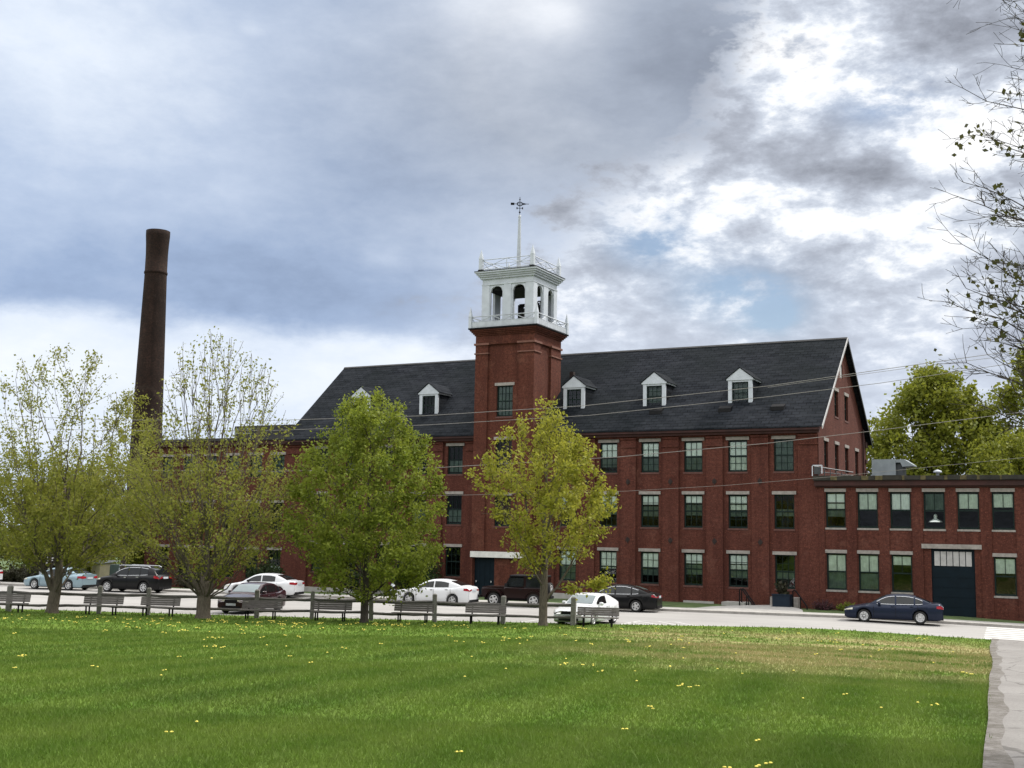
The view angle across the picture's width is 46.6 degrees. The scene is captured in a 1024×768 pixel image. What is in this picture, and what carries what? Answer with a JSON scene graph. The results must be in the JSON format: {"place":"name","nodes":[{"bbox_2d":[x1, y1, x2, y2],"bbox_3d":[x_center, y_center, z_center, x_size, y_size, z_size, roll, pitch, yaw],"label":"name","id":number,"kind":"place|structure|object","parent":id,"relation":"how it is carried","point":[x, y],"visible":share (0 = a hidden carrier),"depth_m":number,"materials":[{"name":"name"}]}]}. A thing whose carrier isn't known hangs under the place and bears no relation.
{"place":"outdoors","nodes":[
{"label":"outdoors","id":0,"kind":"place"},
{"bbox_2d":[0,606,997,767],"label":"lawn","id":1,"kind":"structure","parent":0,"point":[535,634],"depth_m":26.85,"materials":[{"name":"green plant"}]},
{"bbox_2d":[0,593,30,612],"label":"park bench","id":2,"kind":"object","parent":1,"relation":"on","point":[23,598],"visible":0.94,"depth_m":54.78,"materials":[{"name":"grey wood"}]},
{"bbox_2d":[0,343,165,613],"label":"maple tree","id":3,"kind":"object","parent":1,"relation":"on","point":[60,547],"visible":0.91,"depth_m":54.38,"materials":[{"name":"green plant"}]},
{"bbox_2d":[79,595,123,614],"bbox_3d":[-18.764,10.137,54.324,1.860,0.861,0.655,1,-7,3],"label":"park bench","id":4,"kind":"object","parent":1,"relation":"on","point":[116,600],"visible":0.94,"depth_m":54.53,"materials":[{"name":"grey wood"}]},
{"bbox_2d":[136,597,180,616],"bbox_3d":[-16.043,10.134,53.911,1.860,0.861,0.655,0,-7,6],"label":"park bench","id":5,"kind":"object","parent":1,"relation":"on","point":[147,601],"visible":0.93,"depth_m":54.11,"materials":[{"name":"grey wood"}]},
{"bbox_2d":[97,326,330,618],"bbox_3d":[-13.509,4.073,53.589,9.884,13.460,9.471,-3,-8,28],"label":"maple tree","id":6,"kind":"object","parent":1,"relation":"on","point":[206,588],"visible":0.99,"depth_m":52.89,"materials":[{"name":"green plant"}]},
{"bbox_2d":[238,600,282,619],"bbox_3d":[-11.269,10.146,53.322,1.860,0.861,0.655,1,-7,4],"label":"park bench","id":7,"kind":"object","parent":1,"relation":"on","point":[248,604],"visible":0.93,"depth_m":53.54,"materials":[{"name":"grey wood"}]},
{"bbox_2d":[0,585,576,625],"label":"rail fence","id":8,"kind":"object","parent":1,"relation":"on","point":[371,612],"visible":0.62,"depth_m":54.79,"materials":[{"name":"grey wood"}]},
{"bbox_2d":[308,601,352,621],"bbox_3d":[-8.139,10.202,53.255,1.860,0.861,0.655,0,-7,6],"label":"park bench","id":9,"kind":"object","parent":1,"relation":"on","point":[344,606],"visible":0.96,"depth_m":53.46,"materials":[{"name":"grey wood"}]},
{"bbox_2d":[273,386,450,622],"bbox_3d":[-6.675,5.394,52.740,7.937,10.847,7.486,-3,-8,28],"label":"maple tree","id":10,"kind":"object","parent":1,"relation":"on","point":[331,538],"visible":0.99,"depth_m":51.62,"materials":[{"name":"green plant"}]},
{"bbox_2d":[391,603,434,622],"bbox_3d":[-4.466,10.331,53.574,1.860,0.861,0.655,0,-7,10],"label":"park bench","id":11,"kind":"object","parent":1,"relation":"on","point":[400,607],"visible":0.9,"depth_m":53.76,"materials":[{"name":"grey wood"}]},
{"bbox_2d":[463,604,506,624],"bbox_3d":[-1.208,10.341,53.217,1.860,0.861,0.655,0,-7,7],"label":"park bench","id":12,"kind":"object","parent":1,"relation":"on","point":[487,609],"visible":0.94,"depth_m":53.42,"materials":[{"name":"grey wood"}]},
{"bbox_2d":[464,396,621,625],"bbox_3d":[1.479,5.740,53.087,7.131,10.610,6.961,-3,-8,28],"label":"maple tree","id":13,"kind":"object","parent":1,"relation":"on","point":[568,465],"visible":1,"depth_m":52.49,"materials":[{"name":"green plant"}]},
{"bbox_2d":[576,607,618,626],"bbox_3d":[3.788,10.321,52.515,1.860,0.861,0.655,0,-7,10],"label":"park bench","id":14,"kind":"object","parent":1,"relation":"on","point":[611,612],"visible":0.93,"depth_m":52.70,"materials":[{"name":"grey wood"}]},
{"bbox_2d":[918,0,1023,433],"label":"maple tree","id":15,"kind":"object","parent":1,"relation":"on","point":[1007,297],"visible":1,"depth_m":15.05,"materials":[{"name":"green plant"}]},
{"bbox_2d":[1,412,1020,471],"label":"power line","id":16,"kind":"object","parent":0,"point":[701,449],"visible":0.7,"depth_m":66.73,"materials":[{"name":"metal"}]},
{"bbox_2d":[0,585,1023,639],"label":"road","id":17,"kind":"structure","parent":0,"point":[749,620],"depth_m":60.78,"materials":[{"name":"grey asphalt"}]},
{"bbox_2d":[24,567,96,589],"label":"parked sedan","id":18,"kind":"object","parent":17,"relation":"on","point":[87,580],"visible":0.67,"depth_m":77.95,"materials":[{"name":"blue metal"}]},
{"bbox_2d":[96,564,171,592],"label":"parked suv","id":19,"kind":"object","parent":17,"relation":"on","point":[141,579],"visible":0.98,"depth_m":76.16,"materials":[{"name":"black metal"}]},
{"bbox_2d":[217,582,285,613],"bbox_3d":[-13.207,10.853,60.567,2.095,1.467,4.792,-1,-7,14],"label":"parked sedan","id":20,"kind":"object","parent":17,"relation":"on","point":[266,589],"visible":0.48,"depth_m":59.88,"materials":[{"name":"black metal"}]},
{"bbox_2d":[224,573,303,596],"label":"parked sedan","id":21,"kind":"object","parent":17,"relation":"on","point":[290,586],"visible":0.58,"depth_m":73.55,"materials":[{"name":"white metal"}]},
{"bbox_2d":[153,609,695,625],"bbox_3d":[-4.200,11.635,59.639,26.685,0.001,6.519,0,-7,7],"label":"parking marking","id":22,"kind":"object","parent":17,"relation":"on","point":[524,621],"visible":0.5,"depth_m":58.16,"materials":[{"name":"paint"}]},
{"bbox_2d":[395,579,478,605],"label":"parked sedan","id":23,"kind":"object","parent":17,"relation":"on","point":[449,590],"visible":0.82,"depth_m":68.63,"materials":[{"name":"white metal"}]},
{"bbox_2d":[0,583,1023,628],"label":"kerb","id":24,"kind":"structure","parent":17,"relation":"on","point":[776,614],"depth_m":65.73,"materials":[{"name":"concrete"}]},
{"bbox_2d":[478,574,553,607],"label":"parked jeep","id":25,"kind":"object","parent":17,"relation":"on","point":[519,587],"visible":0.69,"depth_m":68.53,"materials":[{"name":"black metal"}]},
{"bbox_2d":[554,592,618,624],"bbox_3d":[3.546,10.604,56.129,2.086,1.453,4.442,-3,-8,26],"label":"parked coupe","id":26,"kind":"object","parent":17,"relation":"on","point":[598,600],"visible":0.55,"depth_m":55.32,"materials":[{"name":"white metal"}]},
{"bbox_2d":[595,584,662,611],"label":"parked sedan","id":27,"kind":"object","parent":17,"relation":"on","point":[633,598],"visible":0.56,"depth_m":65.81,"materials":[{"name":"black metal"}]},
{"bbox_2d":[844,594,943,623],"bbox_3d":[19.798,11.617,61.639,4.862,1.467,2.133,-2,-8,20],"label":"parked sedan","id":28,"kind":"object","parent":17,"relation":"on","point":[918,610],"visible":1,"depth_m":60.81,"materials":[{"name":"blue metal"}]},
{"bbox_2d":[983,627,1023,640],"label":"crosswalk marking","id":29,"kind":"object","parent":17,"relation":"on","point":[1000,637],"visible":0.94,"depth_m":56.93,"materials":[{"name":"paint"}]},
{"bbox_2d":[0,558,1023,623],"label":"verge","id":30,"kind":"structure","parent":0,"point":[666,604],"depth_m":70.94,"materials":[{"name":"green plant"}]},
{"bbox_2d":[0,493,18,569],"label":"broadleaf tree","id":31,"kind":"object","parent":30,"relation":"on","point":[3,530],"visible":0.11,"depth_m":95.57,"materials":[{"name":"green plant"}]},
{"bbox_2d":[0,561,38,582],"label":"shrub","id":32,"kind":"object","parent":30,"relation":"on","point":[12,574],"visible":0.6,"depth_m":85.98,"materials":[{"name":"green plant"}]},
{"bbox_2d":[3,469,113,574],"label":"broadleaf tree","id":33,"kind":"object","parent":30,"relation":"on","point":[31,553],"visible":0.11,"depth_m":91.59,"materials":[{"name":"green plant"}]},
{"bbox_2d":[20,459,124,563],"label":"broadleaf tree","id":34,"kind":"object","parent":30,"relation":"on","point":[106,493],"visible":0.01,"depth_m":108.80,"materials":[{"name":"green plant"}]},
{"bbox_2d":[84,560,117,578],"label":"cream shed","id":35,"kind":"structure","parent":30,"relation":"on","point":[101,571],"depth_m":92.98,"materials":[{"name":"paint"}]},
{"bbox_2d":[109,564,142,575],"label":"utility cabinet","id":36,"kind":"object","parent":30,"relation":"on","point":[114,568],"visible":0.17,"depth_m":90.75,"materials":[{"name":"grey metal"}]},
{"bbox_2d":[90,389,162,568],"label":"broadleaf tree","id":37,"kind":"object","parent":30,"relation":"on","point":[137,417],"visible":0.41,"depth_m":86.76,"materials":[{"name":"green plant"}]},
{"bbox_2d":[107,491,167,564],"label":"broadleaf tree","id":38,"kind":"object","parent":30,"relation":"on","point":[139,561],"depth_m":99.89,"materials":[{"name":"green plant"}]},
{"bbox_2d":[126,228,169,562],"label":"chimney stack","id":39,"kind":"object","parent":30,"relation":"on","point":[150,362],"visible":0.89,"depth_m":106.99,"materials":[{"name":"brick"}]},
{"bbox_2d":[172,565,217,588],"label":"shrub","id":40,"kind":"object","parent":30,"relation":"on","point":[179,581],"visible":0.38,"depth_m":84.64,"materials":[{"name":"green plant"}]},
{"bbox_2d":[144,424,294,588],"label":"flat roof mill","id":41,"kind":"object","parent":30,"relation":"on","point":[278,557],"visible":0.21,"depth_m":94.21,"materials":[{"name":"red brick"}]},
{"bbox_2d":[161,454,173,478],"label":"window","id":42,"kind":"structure","parent":41,"relation":"in","point":[164,455],"depth_m":97.36,"materials":[{"name":"grey glass"}]},
{"bbox_2d":[226,453,240,478],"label":"window","id":43,"kind":"structure","parent":41,"relation":"in","point":[230,454],"depth_m":94.11,"materials":[{"name":"grey glass"}]},
{"bbox_2d":[249,452,263,477],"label":"window","id":44,"kind":"structure","parent":41,"relation":"in","point":[262,453],"depth_m":92.96,"materials":[{"name":"grey glass"}]},
{"bbox_2d":[266,547,281,572],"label":"window","id":45,"kind":"structure","parent":41,"relation":"in","point":[269,549],"depth_m":91.14,"materials":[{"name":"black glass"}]},
{"bbox_2d":[271,452,285,477],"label":"window","id":46,"kind":"structure","parent":41,"relation":"in","point":[279,462],"depth_m":91.99,"materials":[{"name":"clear glass"}]},
{"bbox_2d":[239,553,285,580],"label":"shrub","id":47,"kind":"object","parent":30,"relation":"on","point":[265,568],"visible":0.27,"depth_m":86.86,"materials":[{"name":"green plant"}]},
{"bbox_2d":[340,562,387,593],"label":"shrub","id":48,"kind":"object","parent":30,"relation":"on","point":[355,575],"visible":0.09,"depth_m":83.19,"materials":[{"name":"green plant"}]},
{"bbox_2d":[389,544,444,589],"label":"shrub","id":49,"kind":"object","parent":30,"relation":"on","point":[431,575],"visible":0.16,"depth_m":81.68,"materials":[{"name":"green plant"}]},
{"bbox_2d":[468,199,568,593],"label":"bell tower","id":50,"kind":"structure","parent":30,"relation":"on","point":[517,364],"depth_m":82.71,"materials":[{"name":"brick"}]},
{"bbox_2d":[470,551,522,593],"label":"door","id":51,"kind":"structure","parent":50,"relation":"in","point":[484,560],"depth_m":81.64,"materials":[{"name":"blue metal"}]},
{"bbox_2d":[493,492,512,527],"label":"window","id":52,"kind":"structure","parent":50,"relation":"in","point":[496,525],"depth_m":81.58,"materials":[{"name":"black glass"}]},
{"bbox_2d":[494,436,512,472],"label":"window","id":53,"kind":"structure","parent":50,"relation":"in","point":[504,455],"depth_m":82.22,"materials":[{"name":"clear glass"}]},
{"bbox_2d":[495,382,514,417],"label":"window","id":54,"kind":"structure","parent":50,"relation":"in","point":[505,390],"depth_m":82.66,"materials":[{"name":"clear glass"}]},
{"bbox_2d":[518,301,540,317],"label":"bell","id":55,"kind":"object","parent":50,"relation":"hanging from","point":[521,308],"visible":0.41,"depth_m":84.25,"materials":[{"name":"brown metal"}]},
{"bbox_2d":[283,337,872,608],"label":"brick mill","id":56,"kind":"object","parent":30,"relation":"on","point":[715,542],"visible":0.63,"depth_m":78.32,"materials":[{"name":"brick"}]},
{"bbox_2d":[443,544,461,577],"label":"window","id":57,"kind":"structure","parent":56,"relation":"in","point":[456,546],"depth_m":83.94,"materials":[{"name":"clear glass"}]},
{"bbox_2d":[445,491,462,525],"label":"window","id":58,"kind":"structure","parent":56,"relation":"in","point":[454,514],"depth_m":84.39,"materials":[{"name":"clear glass"}]},
{"bbox_2d":[446,443,464,475],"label":"window","id":59,"kind":"structure","parent":56,"relation":"in","point":[451,463],"depth_m":84.85,"materials":[{"name":"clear glass"}]},
{"bbox_2d":[557,546,575,582],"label":"window","id":60,"kind":"structure","parent":56,"relation":"in","point":[570,576],"depth_m":79.83,"materials":[{"name":"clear glass"}]},
{"bbox_2d":[597,547,618,583],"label":"window","id":61,"kind":"structure","parent":56,"relation":"in","point":[607,558],"depth_m":78.51,"materials":[{"name":"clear glass"}]},
{"bbox_2d":[598,439,618,474],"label":"window","id":62,"kind":"structure","parent":56,"relation":"in","point":[607,450],"depth_m":79.40,"materials":[{"name":"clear glass"}]},
{"bbox_2d":[599,491,618,527],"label":"window","id":63,"kind":"structure","parent":56,"relation":"in","point":[613,499],"depth_m":78.84,"materials":[{"name":"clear glass"}]},
{"bbox_2d":[638,548,660,585],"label":"window","id":64,"kind":"structure","parent":56,"relation":"in","point":[648,559],"depth_m":77.14,"materials":[{"name":"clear glass"}]},
{"bbox_2d":[639,491,660,528],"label":"window","id":65,"kind":"structure","parent":56,"relation":"in","point":[648,497],"depth_m":77.60,"materials":[{"name":"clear glass"}]},
{"bbox_2d":[639,438,660,473],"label":"window","id":66,"kind":"structure","parent":56,"relation":"in","point":[649,466],"depth_m":78.01,"materials":[{"name":"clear glass"}]},
{"bbox_2d":[682,491,703,529],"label":"window","id":67,"kind":"structure","parent":56,"relation":"in","point":[691,497],"depth_m":76.21,"materials":[{"name":"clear glass"}]},
{"bbox_2d":[682,437,703,473],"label":"window","id":68,"kind":"structure","parent":56,"relation":"in","point":[692,464],"depth_m":76.64,"materials":[{"name":"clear glass"}]},
{"bbox_2d":[682,549,704,587],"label":"window","id":69,"kind":"structure","parent":56,"relation":"in","point":[691,569],"depth_m":75.74,"materials":[{"name":"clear glass"}]},
{"bbox_2d":[726,436,748,473],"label":"window","id":70,"kind":"structure","parent":56,"relation":"in","point":[737,454],"depth_m":75.28,"materials":[{"name":"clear glass"}]},
{"bbox_2d":[726,550,749,588],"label":"window","id":71,"kind":"structure","parent":56,"relation":"in","point":[741,559],"depth_m":74.39,"materials":[{"name":"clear glass"}]},
{"bbox_2d":[726,491,749,529],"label":"window","id":72,"kind":"structure","parent":56,"relation":"in","point":[735,497],"depth_m":74.86,"materials":[{"name":"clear glass"}]},
{"bbox_2d":[771,435,795,472],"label":"window","id":73,"kind":"structure","parent":56,"relation":"in","point":[783,451],"depth_m":73.92,"materials":[{"name":"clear glass"}]},
{"bbox_2d":[772,491,795,530],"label":"window","id":74,"kind":"structure","parent":56,"relation":"in","point":[778,512],"depth_m":73.47,"materials":[{"name":"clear glass"}]},
{"bbox_2d":[772,551,796,590],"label":"window","id":75,"kind":"structure","parent":56,"relation":"in","point":[779,575],"depth_m":73.04,"materials":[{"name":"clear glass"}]},
{"bbox_2d":[824,437,828,469],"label":"window","id":76,"kind":"structure","parent":56,"relation":"in","point":[825,439],"depth_m":74.97,"materials":[{"name":"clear glass"}]},
{"bbox_2d":[721,601,750,605],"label":"stone step","id":77,"kind":"object","parent":30,"relation":"on","point":[730,603],"visible":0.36,"depth_m":72.69,"materials":[{"name":"concrete"}]},
{"bbox_2d":[739,588,754,604],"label":"handrail","id":78,"kind":"object","parent":30,"relation":"on","point":[744,591],"visible":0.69,"depth_m":72.38,"materials":[{"name":"black metal"}]},
{"bbox_2d":[770,596,799,607],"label":"entrance step","id":79,"kind":"object","parent":30,"relation":"on","point":[796,602],"visible":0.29,"depth_m":71.53,"materials":[{"name":"concrete"}]},
{"bbox_2d":[810,597,838,609],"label":"shrub","id":80,"kind":"object","parent":30,"relation":"on","point":[821,606],"visible":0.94,"depth_m":70.27,"materials":[{"name":"brown plant"}]},
{"bbox_2d":[836,601,854,610],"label":"shrub","id":81,"kind":"object","parent":30,"relation":"on","point":[840,607],"visible":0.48,"depth_m":69.85,"materials":[{"name":"green plant"}]},
{"bbox_2d":[813,475,1023,620],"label":"brick wing","id":82,"kind":"structure","parent":30,"relation":"on","point":[963,558],"depth_m":69.44,"materials":[{"name":"red brick"}]},
{"bbox_2d":[812,465,852,475],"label":"roof guard frame","id":83,"kind":"object","parent":82,"relation":"on","point":[817,469],"visible":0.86,"depth_m":72.38,"materials":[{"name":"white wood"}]},
{"bbox_2d":[824,488,845,529],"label":"window","id":84,"kind":"structure","parent":82,"relation":"in","point":[832,510],"depth_m":71.96,"materials":[{"name":"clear glass"}]},
{"bbox_2d":[825,549,847,591],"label":"window","id":85,"kind":"structure","parent":82,"relation":"in","point":[836,564],"depth_m":71.48,"materials":[{"name":"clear glass"}]},
{"bbox_2d":[856,488,878,529],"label":"window","id":86,"kind":"structure","parent":82,"relation":"in","point":[866,502],"depth_m":71.08,"materials":[{"name":"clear glass"}]},
{"bbox_2d":[857,550,879,592],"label":"window","id":87,"kind":"structure","parent":82,"relation":"in","point":[868,583],"depth_m":70.60,"materials":[{"name":"clear glass"}]},
{"bbox_2d":[872,459,916,475],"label":"rooftop unit","id":88,"kind":"object","parent":82,"relation":"on","point":[880,466],"visible":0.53,"depth_m":74.37,"materials":[{"name":"metal"}]},
{"bbox_2d":[888,488,911,530],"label":"window","id":89,"kind":"structure","parent":82,"relation":"in","point":[898,502],"depth_m":70.21,"materials":[{"name":"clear glass"}]},
{"bbox_2d":[890,551,913,594],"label":"window","id":90,"kind":"structure","parent":82,"relation":"in","point":[902,561],"depth_m":69.73,"materials":[{"name":"clear glass"}]},
{"bbox_2d":[922,488,945,530],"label":"window","id":91,"kind":"structure","parent":82,"relation":"in","point":[932,502],"depth_m":69.32,"materials":[{"name":"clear glass"}]},
{"bbox_2d":[921,544,981,617],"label":"garage door","id":92,"kind":"structure","parent":82,"relation":"in","point":[953,565],"depth_m":68.23,"materials":[{"name":"blue metal"}]},
{"bbox_2d":[956,488,980,531],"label":"window","id":93,"kind":"structure","parent":82,"relation":"in","point":[964,501],"depth_m":68.46,"materials":[{"name":"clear glass"}]},
{"bbox_2d":[990,488,1015,531],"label":"window","id":94,"kind":"structure","parent":82,"relation":"in","point":[998,500],"depth_m":67.58,"materials":[{"name":"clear glass"}]},
{"bbox_2d":[992,553,1017,598],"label":"window","id":95,"kind":"structure","parent":82,"relation":"in","point":[1001,566],"depth_m":67.12,"materials":[{"name":"clear glass"}]},
{"bbox_2d":[866,359,1023,475],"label":"broadleaf tree","id":96,"kind":"object","parent":30,"relation":"on","point":[937,394],"visible":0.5,"depth_m":103.57,"materials":[{"name":"green plant"}]},
{"bbox_2d":[966,427,1023,474],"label":"broadleaf tree","id":97,"kind":"object","parent":30,"relation":"on","point":[1011,442],"visible":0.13,"depth_m":89.41,"materials":[{"name":"green plant"}]},
{"bbox_2d":[969,338,1023,474],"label":"broadleaf tree","id":98,"kind":"object","parent":30,"relation":"on","point":[1011,396],"visible":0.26,"depth_m":106.07,"materials":[{"name":"green plant"}]},
{"bbox_2d":[0,582,1023,625],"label":"sidewalk","id":99,"kind":"structure","parent":0,"point":[671,608],"depth_m":66.64,"materials":[{"name":"concrete"}]},
{"bbox_2d":[0,0,1023,528],"label":"sky","id":100,"kind":"structure","parent":0,"point":[329,181],"materials":[{"name":"grey"}]},
{"bbox_2d":[13,350,1018,420],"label":"power line","id":101,"kind":"object","parent":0,"point":[634,400],"visible":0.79,"depth_m":68.53,"materials":[{"name":"metal"}]},
{"bbox_2d":[21,361,1023,430],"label":"power line","id":102,"kind":"object","parent":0,"point":[582,415],"visible":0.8,"depth_m":69.27,"materials":[{"name":"metal"}]},
{"bbox_2d":[440,457,1023,495],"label":"power line","id":103,"kind":"object","parent":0,"point":[772,481],"visible":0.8,"depth_m":65.69,"materials":[{"name":"metal"}]},
{"bbox_2d":[698,605,802,611],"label":"entrance paving","id":104,"kind":"structure","parent":0,"point":[760,607],"depth_m":68.86,"materials":[{"name":"concrete"}]},
{"bbox_2d":[771,581,791,606],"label":"planter box","id":105,"kind":"object","parent":104,"relation":"on","point":[782,597],"visible":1,"depth_m":70.64,"materials":[{"name":"blue paint"}]},
{"bbox_2d":[772,354,1020,386],"bbox_3d":[29.146,-1.986,61.800,31.263,3.622,0.037,-1,-8,19],"label":"power line","id":106,"kind":"object","parent":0,"point":[889,370],"visible":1,"depth_m":64.66,"materials":[{"name":"metal"}]},
{"bbox_2d":[983,638,1023,767],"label":"path","id":107,"kind":"structure","parent":0,"point":[1004,746],"depth_m":18.79,"materials":[{"name":"concrete"}]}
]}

